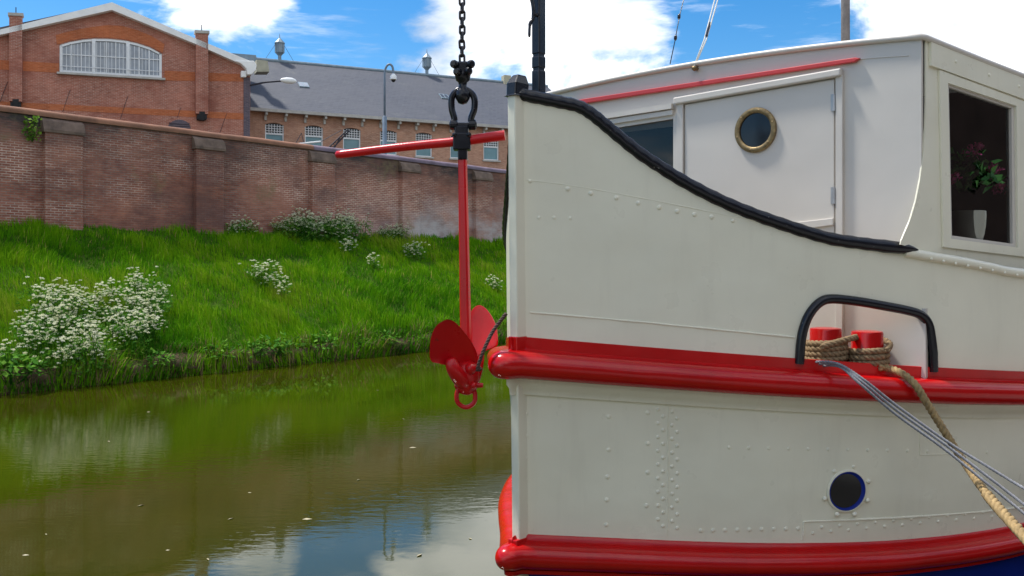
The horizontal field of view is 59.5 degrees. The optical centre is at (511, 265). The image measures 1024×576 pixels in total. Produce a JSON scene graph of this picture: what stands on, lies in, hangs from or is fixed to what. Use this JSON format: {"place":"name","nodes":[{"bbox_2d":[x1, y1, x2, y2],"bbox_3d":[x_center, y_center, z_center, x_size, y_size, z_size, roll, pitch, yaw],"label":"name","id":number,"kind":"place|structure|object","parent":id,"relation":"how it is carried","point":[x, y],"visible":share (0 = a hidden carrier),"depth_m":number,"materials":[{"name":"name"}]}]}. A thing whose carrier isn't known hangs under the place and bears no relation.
{"place":"outdoors","nodes":[
{"label":"outdoors","id":0,"kind":"place"},
{"bbox_2d":[0,329,505,394],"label":"bank edge","id":1,"kind":"object","parent":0,"point":[176,359],"visible":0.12,"depth_m":17.75,"materials":[{"name":"green plant"}]},
{"bbox_2d":[0,350,45,384],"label":"leafy weed","id":2,"kind":"object","parent":1,"relation":"on","point":[10,369],"visible":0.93,"depth_m":15.34,"materials":[{"name":"green plant"}]},
{"bbox_2d":[10,356,53,380],"bbox_3d":[-8.412,1.793,15.711,0.730,0.453,0.758,0,0,16],"label":"leafy weed","id":3,"kind":"object","parent":1,"relation":"on","point":[24,370],"visible":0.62,"depth_m":15.60,"materials":[{"name":"green plant"}]},
{"bbox_2d":[140,348,175,367],"bbox_3d":[-6.931,1.807,17.470,0.771,0.466,0.741,0,0,-25],"label":"leafy weed","id":4,"kind":"object","parent":1,"relation":"on","point":[153,351],"visible":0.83,"depth_m":17.35,"materials":[{"name":"green plant"}]},
{"bbox_2d":[198,338,234,360],"bbox_3d":[-6.114,1.760,18.557,0.822,0.497,0.791,0,0,31],"label":"leafy weed","id":5,"kind":"object","parent":1,"relation":"on","point":[216,346],"visible":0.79,"depth_m":18.42,"materials":[{"name":"green plant"}]},
{"bbox_2d":[236,339,266,358],"bbox_3d":[-5.596,1.774,19.127,0.800,0.478,0.771,0,0,-43],"label":"leafy weed","id":6,"kind":"object","parent":1,"relation":"on","point":[253,344],"visible":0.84,"depth_m":19.05,"materials":[{"name":"green plant"}]},
{"bbox_2d":[0,308,506,394],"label":"edge grass","id":7,"kind":"structure","parent":1,"relation":"on","point":[238,366],"depth_m":18.71,"materials":[{"name":"green plant"}]},
{"bbox_2d":[254,334,291,359],"bbox_3d":[-5.251,1.757,19.517,0.890,0.559,0.925,0,0,-28],"label":"leafy weed","id":8,"kind":"object","parent":1,"relation":"on","point":[268,342],"visible":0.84,"depth_m":19.43,"materials":[{"name":"green plant"}]},
{"bbox_2d":[276,331,305,349],"bbox_3d":[-5.028,1.723,20.041,0.842,0.503,0.812,0,0,-12],"label":"leafy weed","id":9,"kind":"object","parent":1,"relation":"on","point":[287,342],"visible":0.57,"depth_m":19.99,"materials":[{"name":"green plant"}]},
{"bbox_2d":[303,330,338,351],"bbox_3d":[-4.410,1.729,20.605,0.890,0.559,0.925,0,0,3],"label":"leafy weed","id":10,"kind":"object","parent":1,"relation":"on","point":[324,340],"visible":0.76,"depth_m":20.50,"materials":[{"name":"green plant"}]},
{"bbox_2d":[352,334,369,347],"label":"leafy weed","id":11,"kind":"object","parent":1,"relation":"on","point":[359,341],"visible":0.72,"depth_m":21.35,"materials":[{"name":"green plant"}]},
{"bbox_2d":[376,329,400,344],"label":"leafy weed","id":12,"kind":"object","parent":1,"relation":"on","point":[389,337],"visible":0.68,"depth_m":22.06,"materials":[{"name":"green plant"}]},
{"bbox_2d":[0,216,506,368],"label":"grass bank","id":13,"kind":"structure","parent":0,"point":[173,268],"depth_m":21.77,"materials":[{"name":"green plant"}]},
{"bbox_2d":[0,339,26,365],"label":"cow parsley","id":14,"kind":"object","parent":13,"relation":"on","point":[4,349],"visible":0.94,"depth_m":15.61,"materials":[{"name":"white plant"}]},
{"bbox_2d":[9,308,52,345],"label":"cow parsley","id":15,"kind":"object","parent":13,"relation":"on","point":[25,323],"visible":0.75,"depth_m":16.44,"materials":[{"name":"white plant"}]},
{"bbox_2d":[9,313,67,363],"bbox_3d":[-8.539,1.327,16.225,0.925,0.955,0.840,0,0,-16],"label":"cow parsley","id":16,"kind":"object","parent":13,"relation":"on","point":[45,338],"visible":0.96,"depth_m":16.12,"materials":[{"name":"white plant"}]},
{"bbox_2d":[14,276,66,317],"bbox_3d":[-9.121,0.638,17.424,0.978,0.891,0.946,0,0,19],"label":"cow parsley","id":17,"kind":"object","parent":13,"relation":"on","point":[42,288],"visible":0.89,"depth_m":17.39,"materials":[{"name":"white plant"}]},
{"bbox_2d":[19,293,69,333],"bbox_3d":[-8.837,0.985,16.964,0.881,0.919,0.853,0,0,-32],"label":"cow parsley","id":18,"kind":"object","parent":13,"relation":"on","point":[39,309],"visible":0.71,"depth_m":16.93,"materials":[{"name":"white plant"}]},
{"bbox_2d":[29,336,80,378],"bbox_3d":[-8.141,1.627,16.028,0.819,0.800,0.860,0,0,36],"label":"cow parsley","id":19,"kind":"object","parent":13,"relation":"on","point":[62,353],"visible":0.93,"depth_m":15.95,"materials":[{"name":"white plant"}]},
{"bbox_2d":[38,303,84,345],"bbox_3d":[-8.501,1.169,16.872,0.871,0.908,0.843,0,0,-44],"label":"cow parsley","id":20,"kind":"object","parent":13,"relation":"on","point":[66,323],"visible":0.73,"depth_m":16.77,"materials":[{"name":"white plant"}]},
{"bbox_2d":[45,279,83,310],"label":"cow parsley","id":21,"kind":"object","parent":13,"relation":"on","point":[66,293],"visible":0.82,"depth_m":18.02,"materials":[{"name":"white plant"}]},
{"bbox_2d":[47,285,96,329],"bbox_3d":[-8.602,0.831,17.526,0.959,0.904,0.992,0,0,-16],"label":"cow parsley","id":22,"kind":"object","parent":13,"relation":"on","point":[75,304],"visible":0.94,"depth_m":17.48,"materials":[{"name":"white plant"}]},
{"bbox_2d":[55,320,101,351],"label":"cow parsley","id":23,"kind":"object","parent":13,"relation":"on","point":[82,331],"visible":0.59,"depth_m":16.65,"materials":[{"name":"white plant"}]},
{"bbox_2d":[56,321,111,376],"bbox_3d":[-7.769,1.516,16.362,0.883,1.004,0.973,0,0,45],"label":"cow parsley","id":24,"kind":"object","parent":13,"relation":"on","point":[83,345],"visible":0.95,"depth_m":16.29,"materials":[{"name":"white plant"}]},
{"bbox_2d":[63,304,104,336],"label":"cow parsley","id":25,"kind":"object","parent":13,"relation":"on","point":[83,318],"visible":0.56,"depth_m":17.47,"materials":[{"name":"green plant"}]},
{"bbox_2d":[70,281,110,316],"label":"cow parsley","id":26,"kind":"object","parent":13,"relation":"on","point":[93,295],"visible":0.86,"depth_m":18.16,"materials":[{"name":"white plant"}]},
{"bbox_2d":[76,313,113,343],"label":"cow parsley","id":27,"kind":"object","parent":13,"relation":"on","point":[88,316],"visible":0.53,"depth_m":17.34,"materials":[{"name":"white plant"}]},
{"bbox_2d":[87,336,119,369],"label":"cow parsley","id":28,"kind":"object","parent":13,"relation":"on","point":[106,348],"visible":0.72,"depth_m":16.67,"materials":[{"name":"green plant"}]},
{"bbox_2d":[90,298,124,326],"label":"cow parsley","id":29,"kind":"object","parent":13,"relation":"on","point":[105,315],"visible":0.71,"depth_m":18.05,"materials":[{"name":"white plant"}]},
{"bbox_2d":[96,317,131,349],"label":"cow parsley","id":30,"kind":"object","parent":13,"relation":"on","point":[112,333],"visible":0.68,"depth_m":17.40,"materials":[{"name":"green plant"}]},
{"bbox_2d":[101,277,134,309],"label":"cow parsley","id":31,"kind":"object","parent":13,"relation":"on","point":[111,294],"visible":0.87,"depth_m":18.65,"materials":[{"name":"white plant"}]},
{"bbox_2d":[102,304,152,355],"bbox_3d":[-7.520,1.263,17.541,0.911,1.036,1.003,0,0,-8],"label":"cow parsley","id":32,"kind":"object","parent":13,"relation":"on","point":[136,330],"visible":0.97,"depth_m":17.47,"materials":[{"name":"white plant"}]},
{"bbox_2d":[105,295,153,333],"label":"cow parsley","id":33,"kind":"object","parent":13,"relation":"on","point":[126,311],"visible":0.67,"depth_m":18.11,"materials":[{"name":"white plant"}]},
{"bbox_2d":[121,287,153,318],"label":"cow parsley","id":34,"kind":"object","parent":13,"relation":"on","point":[132,302],"visible":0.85,"depth_m":18.71,"materials":[{"name":"white plant"}]},
{"bbox_2d":[118,266,162,300],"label":"cow parsley","id":35,"kind":"object","parent":13,"relation":"on","point":[137,286],"visible":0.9,"depth_m":19.33,"materials":[{"name":"white plant"}]},
{"bbox_2d":[127,306,167,341],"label":"cow parsley","id":36,"kind":"object","parent":13,"relation":"on","point":[154,326],"visible":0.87,"depth_m":18.04,"materials":[{"name":"white plant"}]},
{"bbox_2d":[132,287,172,326],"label":"cow parsley","id":37,"kind":"object","parent":13,"relation":"on","point":[152,304],"visible":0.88,"depth_m":18.71,"materials":[{"name":"white plant"}]},
{"bbox_2d":[144,282,172,307],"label":"cow parsley","id":38,"kind":"object","parent":13,"relation":"on","point":[160,294],"visible":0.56,"depth_m":19.46,"materials":[{"name":"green plant"}]},
{"bbox_2d":[226,220,239,234],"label":"cow parsley","id":39,"kind":"object","parent":13,"relation":"on","point":[233,225],"visible":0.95,"depth_m":24.76,"materials":[{"name":"green plant"}]},
{"bbox_2d":[228,220,246,234],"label":"cow parsley","id":40,"kind":"object","parent":13,"relation":"on","point":[237,227],"visible":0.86,"depth_m":24.89,"materials":[{"name":"green plant"}]},
{"bbox_2d":[233,214,251,236],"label":"cow parsley","id":41,"kind":"object","parent":13,"relation":"on","point":[244,226],"visible":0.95,"depth_m":25.01,"materials":[{"name":"green plant"}]},
{"bbox_2d":[238,259,262,281],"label":"cow parsley","id":42,"kind":"object","parent":13,"relation":"on","point":[253,270],"visible":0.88,"depth_m":22.46,"materials":[{"name":"white plant"}]},
{"bbox_2d":[242,219,262,234],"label":"cow parsley","id":43,"kind":"object","parent":13,"relation":"on","point":[250,226],"visible":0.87,"depth_m":25.24,"materials":[{"name":"green plant"}]},
{"bbox_2d":[0,105,505,242],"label":"brick wall","id":44,"kind":"structure","parent":13,"relation":"on","point":[76,172],"depth_m":24.24,"materials":[{"name":"brown brick"}]},
{"bbox_2d":[21,115,41,141],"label":"wall weed","id":45,"kind":"object","parent":44,"relation":"attached to","point":[30,129],"depth_m":20.76,"materials":[{"name":"green plant"}]},
{"bbox_2d":[296,130,340,143],"bbox_3d":[-6.188,-4.028,28.675,1.491,0.747,0.296,0,0,-15],"label":"flood light","id":46,"kind":"object","parent":44,"relation":"attached to","point":[314,141],"visible":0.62,"depth_m":28.59,"materials":[{"name":"metal"}]},
{"bbox_2d":[329,129,349,147],"bbox_3d":[-6.064,-4.276,31.000,0.930,0.922,0.048,0,0,0],"label":"lattice boom","id":47,"kind":"object","parent":44,"relation":"on","point":[338,141],"visible":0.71,"depth_m":30.98,"materials":[{"name":"black metal"}]},
{"bbox_2d":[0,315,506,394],"bbox_3d":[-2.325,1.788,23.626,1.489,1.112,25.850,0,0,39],"label":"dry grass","id":48,"kind":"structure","parent":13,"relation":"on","point":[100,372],"depth_m":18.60,"materials":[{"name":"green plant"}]},
{"bbox_2d":[253,262,281,288],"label":"cow parsley","id":49,"kind":"object","parent":13,"relation":"on","point":[261,273],"visible":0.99,"depth_m":22.37,"materials":[{"name":"white plant"}]},
{"bbox_2d":[262,274,279,290],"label":"cow parsley","id":50,"kind":"object","parent":13,"relation":"on","point":[270,279],"visible":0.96,"depth_m":22.41,"materials":[{"name":"white plant"}]},
{"bbox_2d":[261,259,281,278],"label":"cow parsley","id":51,"kind":"object","parent":13,"relation":"on","point":[268,267],"visible":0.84,"depth_m":22.87,"materials":[{"name":"white plant"}]},
{"bbox_2d":[274,271,291,286],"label":"cow parsley","id":52,"kind":"object","parent":13,"relation":"on","point":[278,276],"visible":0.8,"depth_m":22.70,"materials":[{"name":"white plant"}]},
{"bbox_2d":[270,216,296,236],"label":"cow parsley","id":53,"kind":"object","parent":13,"relation":"on","point":[277,227],"visible":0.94,"depth_m":25.95,"materials":[{"name":"green plant"}]},
{"bbox_2d":[275,280,294,298],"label":"cow parsley","id":54,"kind":"object","parent":13,"relation":"on","point":[284,289],"visible":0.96,"depth_m":22.25,"materials":[{"name":"white plant"}]},
{"bbox_2d":[276,212,303,238],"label":"cow parsley","id":55,"kind":"object","parent":13,"relation":"on","point":[293,227],"visible":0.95,"depth_m":26.16,"materials":[{"name":"green plant"}]},
{"bbox_2d":[284,208,314,239],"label":"cow parsley","id":56,"kind":"object","parent":13,"relation":"on","point":[304,229],"visible":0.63,"depth_m":26.46,"materials":[{"name":"green plant"}]},
{"bbox_2d":[285,206,320,242],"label":"cow parsley","id":57,"kind":"object","parent":13,"relation":"on","point":[307,226],"visible":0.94,"depth_m":26.26,"materials":[{"name":"green plant"}]},
{"bbox_2d":[297,210,320,239],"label":"cow parsley","id":58,"kind":"object","parent":13,"relation":"on","point":[310,225],"visible":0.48,"depth_m":26.74,"materials":[{"name":"green plant"}]},
{"bbox_2d":[300,217,325,240],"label":"cow parsley","id":59,"kind":"object","parent":13,"relation":"on","point":[316,230],"visible":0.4,"depth_m":26.80,"materials":[{"name":"green plant"}]},
{"bbox_2d":[304,216,336,241],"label":"cow parsley","id":60,"kind":"object","parent":13,"relation":"on","point":[323,227],"visible":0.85,"depth_m":26.60,"materials":[{"name":"green plant"}]},
{"bbox_2d":[312,209,334,238],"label":"cow parsley","id":61,"kind":"object","parent":13,"relation":"on","point":[325,219],"visible":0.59,"depth_m":27.09,"materials":[{"name":"green plant"}]},
{"bbox_2d":[321,214,336,238],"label":"cow parsley","id":62,"kind":"object","parent":13,"relation":"on","point":[328,224],"visible":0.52,"depth_m":27.21,"materials":[{"name":"green plant"}]},
{"bbox_2d":[327,218,346,240],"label":"cow parsley","id":63,"kind":"object","parent":13,"relation":"on","point":[336,232],"visible":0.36,"depth_m":27.20,"materials":[{"name":"green plant"}]},
{"bbox_2d":[324,213,355,244],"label":"cow parsley","id":64,"kind":"object","parent":13,"relation":"on","point":[342,227],"visible":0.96,"depth_m":26.99,"materials":[{"name":"green plant"}]},
{"bbox_2d":[338,238,352,253],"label":"cow parsley","id":65,"kind":"object","parent":13,"relation":"on","point":[345,249],"visible":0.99,"depth_m":26.38,"materials":[{"name":"white plant"}]},
{"bbox_2d":[335,205,356,239],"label":"cow parsley","id":66,"kind":"object","parent":13,"relation":"on","point":[352,235],"visible":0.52,"depth_m":27.81,"materials":[{"name":"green plant"}]},
{"bbox_2d":[343,236,357,252],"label":"cow parsley","id":67,"kind":"object","parent":13,"relation":"on","point":[350,240],"visible":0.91,"depth_m":26.71,"materials":[{"name":"white plant"}]},
{"bbox_2d":[341,220,363,242],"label":"cow parsley","id":68,"kind":"object","parent":13,"relation":"on","point":[355,233],"visible":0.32,"depth_m":27.86,"materials":[{"name":"green plant"}]},
{"bbox_2d":[348,213,372,238],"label":"cow parsley","id":69,"kind":"object","parent":13,"relation":"on","point":[360,223],"visible":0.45,"depth_m":28.25,"materials":[{"name":"green plant"}]},
{"bbox_2d":[366,252,382,268],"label":"cow parsley","id":70,"kind":"object","parent":13,"relation":"on","point":[374,263],"visible":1,"depth_m":26.27,"materials":[{"name":"white plant"}]},
{"bbox_2d":[376,226,390,238],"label":"cow parsley","id":71,"kind":"object","parent":13,"relation":"on","point":[380,232],"visible":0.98,"depth_m":29.03,"materials":[{"name":"green plant"}]},
{"bbox_2d":[380,224,395,239],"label":"cow parsley","id":72,"kind":"object","parent":13,"relation":"on","point":[387,228],"visible":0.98,"depth_m":29.24,"materials":[{"name":"green plant"}]},
{"bbox_2d":[385,224,400,239],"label":"cow parsley","id":73,"kind":"object","parent":13,"relation":"on","point":[396,232],"visible":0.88,"depth_m":29.35,"materials":[{"name":"green plant"}]},
{"bbox_2d":[393,223,410,240],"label":"cow parsley","id":74,"kind":"object","parent":13,"relation":"on","point":[401,232],"visible":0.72,"depth_m":29.68,"materials":[{"name":"green plant"}]},
{"bbox_2d":[401,243,414,257],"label":"cow parsley","id":75,"kind":"object","parent":13,"relation":"on","point":[407,252],"visible":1,"depth_m":28.49,"materials":[{"name":"green plant"}]},
{"bbox_2d":[405,241,421,254],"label":"cow parsley","id":76,"kind":"object","parent":13,"relation":"on","point":[413,245],"visible":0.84,"depth_m":28.87,"materials":[{"name":"white plant"}]},
{"bbox_2d":[411,241,429,259],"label":"cow parsley","id":77,"kind":"object","parent":13,"relation":"on","point":[417,251],"visible":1,"depth_m":28.68,"materials":[{"name":"green plant"}]},
{"bbox_2d":[485,274,497,287],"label":"cow parsley","id":78,"kind":"object","parent":13,"relation":"on","point":[487,279],"visible":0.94,"depth_m":28.48,"materials":[{"name":"white plant"}]},
{"bbox_2d":[491,278,504,292],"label":"cow parsley","id":79,"kind":"object","parent":13,"relation":"on","point":[498,285],"visible":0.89,"depth_m":28.49,"materials":[{"name":"white plant"}]},
{"bbox_2d":[0,343,511,575],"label":"water","id":80,"kind":"structure","parent":0,"point":[189,462],"depth_m":9.44,"materials":[{"name":"green liquid"}]},
{"bbox_2d":[487,0,1023,575],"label":"barge","id":81,"kind":"object","parent":80,"relation":"on","point":[699,252],"visible":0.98,"depth_m":4.50,"materials":[{"name":"beige paint"}]},
{"bbox_2d":[448,0,477,129],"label":"anchor chain","id":82,"kind":"object","parent":81,"relation":"hanging from","point":[462,93],"visible":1,"depth_m":4.48,"materials":[{"name":"black paint"}]},
{"bbox_2d":[335,125,505,409],"bbox_3d":[-0.471,0.006,4.467,0.880,1.416,0.400,0,0,0],"label":"anchor","id":83,"kind":"object","parent":82,"relation":"hanging from","point":[455,349],"visible":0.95,"depth_m":4.48,"materials":[{"name":"red paint"}]},
{"bbox_2d":[476,312,507,371],"bbox_3d":[-0.097,0.367,4.294,0.155,0.285,0.042,0,0,-6],"label":"lashing rope","id":84,"kind":"object","parent":81,"relation":"attached to","point":[489,337],"visible":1,"depth_m":4.28,"materials":[{"name":"grey fabric"}]},
{"bbox_2d":[603,103,676,169],"bbox_3d":[0.709,-0.664,5.829,0.832,0.683,0.045,0,0,42],"label":"window frame","id":85,"kind":"structure","parent":81,"relation":"in","point":[665,115],"depth_m":5.68,"materials":[{"name":"white paint"}]},
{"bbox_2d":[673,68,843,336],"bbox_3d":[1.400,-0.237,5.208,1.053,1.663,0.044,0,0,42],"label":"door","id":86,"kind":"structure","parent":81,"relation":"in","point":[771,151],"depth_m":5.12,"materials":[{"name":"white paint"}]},
{"bbox_2d":[805,334,892,366],"bbox_3d":[1.744,0.444,4.642,0.463,0.190,0.254,0,0,0],"label":"coiled rope","id":87,"kind":"object","parent":81,"relation":"attached to","point":[839,349],"visible":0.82,"depth_m":4.55,"materials":[{"name":"beige fabric"}]},
{"bbox_2d":[815,360,1023,489],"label":"mooring line","id":88,"kind":"object","parent":81,"relation":"attached to","point":[927,427],"visible":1,"depth_m":4.20,"materials":[{"name":"grey metal"}]},
{"bbox_2d":[818,363,1023,505],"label":"mooring line","id":89,"kind":"object","parent":81,"relation":"attached to","point":[940,441],"visible":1,"depth_m":4.17,"materials":[{"name":"grey metal"}]},
{"bbox_2d":[822,365,1023,514],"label":"mooring line","id":90,"kind":"object","parent":81,"relation":"attached to","point":[934,442],"visible":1,"depth_m":4.17,"materials":[{"name":"grey metal"}]},
{"bbox_2d":[878,364,1023,544],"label":"mooring rope","id":91,"kind":"object","parent":81,"relation":"attached to","point":[1001,511],"visible":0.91,"depth_m":4.30,"materials":[{"name":"beige fabric"}]},
{"bbox_2d":[950,142,1007,239],"bbox_3d":[2.607,-0.405,4.979,0.566,0.565,0.246,0,0,-15],"label":"potted geranium","id":92,"kind":"object","parent":81,"relation":"on","point":[969,223],"visible":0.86,"depth_m":4.93,"materials":[{"name":"green plant"}]},
{"bbox_2d":[938,70,1023,256],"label":"window","id":93,"kind":"structure","parent":81,"relation":"in","point":[1015,247],"depth_m":4.92,"materials":[{"name":"beige paint"}]},
{"bbox_2d":[232,34,550,169],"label":"brick building","id":94,"kind":"structure","parent":0,"point":[318,102],"depth_m":59.50,"materials":[{"name":"tile"}]},
{"bbox_2d":[265,124,283,140],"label":"window","id":95,"kind":"structure","parent":94,"relation":"in","point":[272,131],"depth_m":55.27,"materials":[{"name":"white glass"}]},
{"bbox_2d":[305,126,322,145],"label":"window","id":96,"kind":"structure","parent":94,"relation":"in","point":[312,133],"depth_m":56.27,"materials":[{"name":"white glass"}]},
{"bbox_2d":[343,129,359,148],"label":"window","id":97,"kind":"structure","parent":94,"relation":"in","point":[351,140],"depth_m":57.29,"materials":[{"name":"white glass"}]},
{"bbox_2d":[380,131,398,155],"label":"window","id":98,"kind":"structure","parent":94,"relation":"in","point":[391,136],"depth_m":58.36,"materials":[{"name":"white glass"}]},
{"bbox_2d":[414,133,433,158],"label":"window","id":99,"kind":"structure","parent":94,"relation":"in","point":[424,153],"depth_m":59.31,"materials":[{"name":"white glass"}]},
{"bbox_2d":[449,136,467,160],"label":"window","id":100,"kind":"structure","parent":94,"relation":"in","point":[453,154],"depth_m":60.20,"materials":[{"name":"white glass"}]},
{"bbox_2d":[482,141,500,161],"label":"window","id":101,"kind":"structure","parent":94,"relation":"in","point":[490,148],"depth_m":61.32,"materials":[{"name":"white glass"}]},
{"bbox_2d":[0,0,1023,90],"label":"sky","id":102,"kind":"structure","parent":0,"point":[587,40],"materials":[{"name":"blue"}]},
{"label":"ground","id":103,"kind":"structure","parent":0,"visible":0},
{"bbox_2d":[0,2,296,136],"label":"brick building","id":104,"kind":"structure","parent":103,"relation":"on","point":[112,60],"depth_m":48.43,"materials":[{"name":"brick"}]},
{"bbox_2d":[57,39,164,80],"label":"arched window","id":105,"kind":"structure","parent":104,"relation":"in","point":[113,58],"depth_m":48.24,"materials":[{"name":"white glass"}]},
{"bbox_2d":[382,63,396,153],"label":"camera pole","id":106,"kind":"object","parent":103,"relation":"on","point":[393,77],"visible":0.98,"depth_m":41.95,"materials":[{"name":"grey metal"}]}
]}

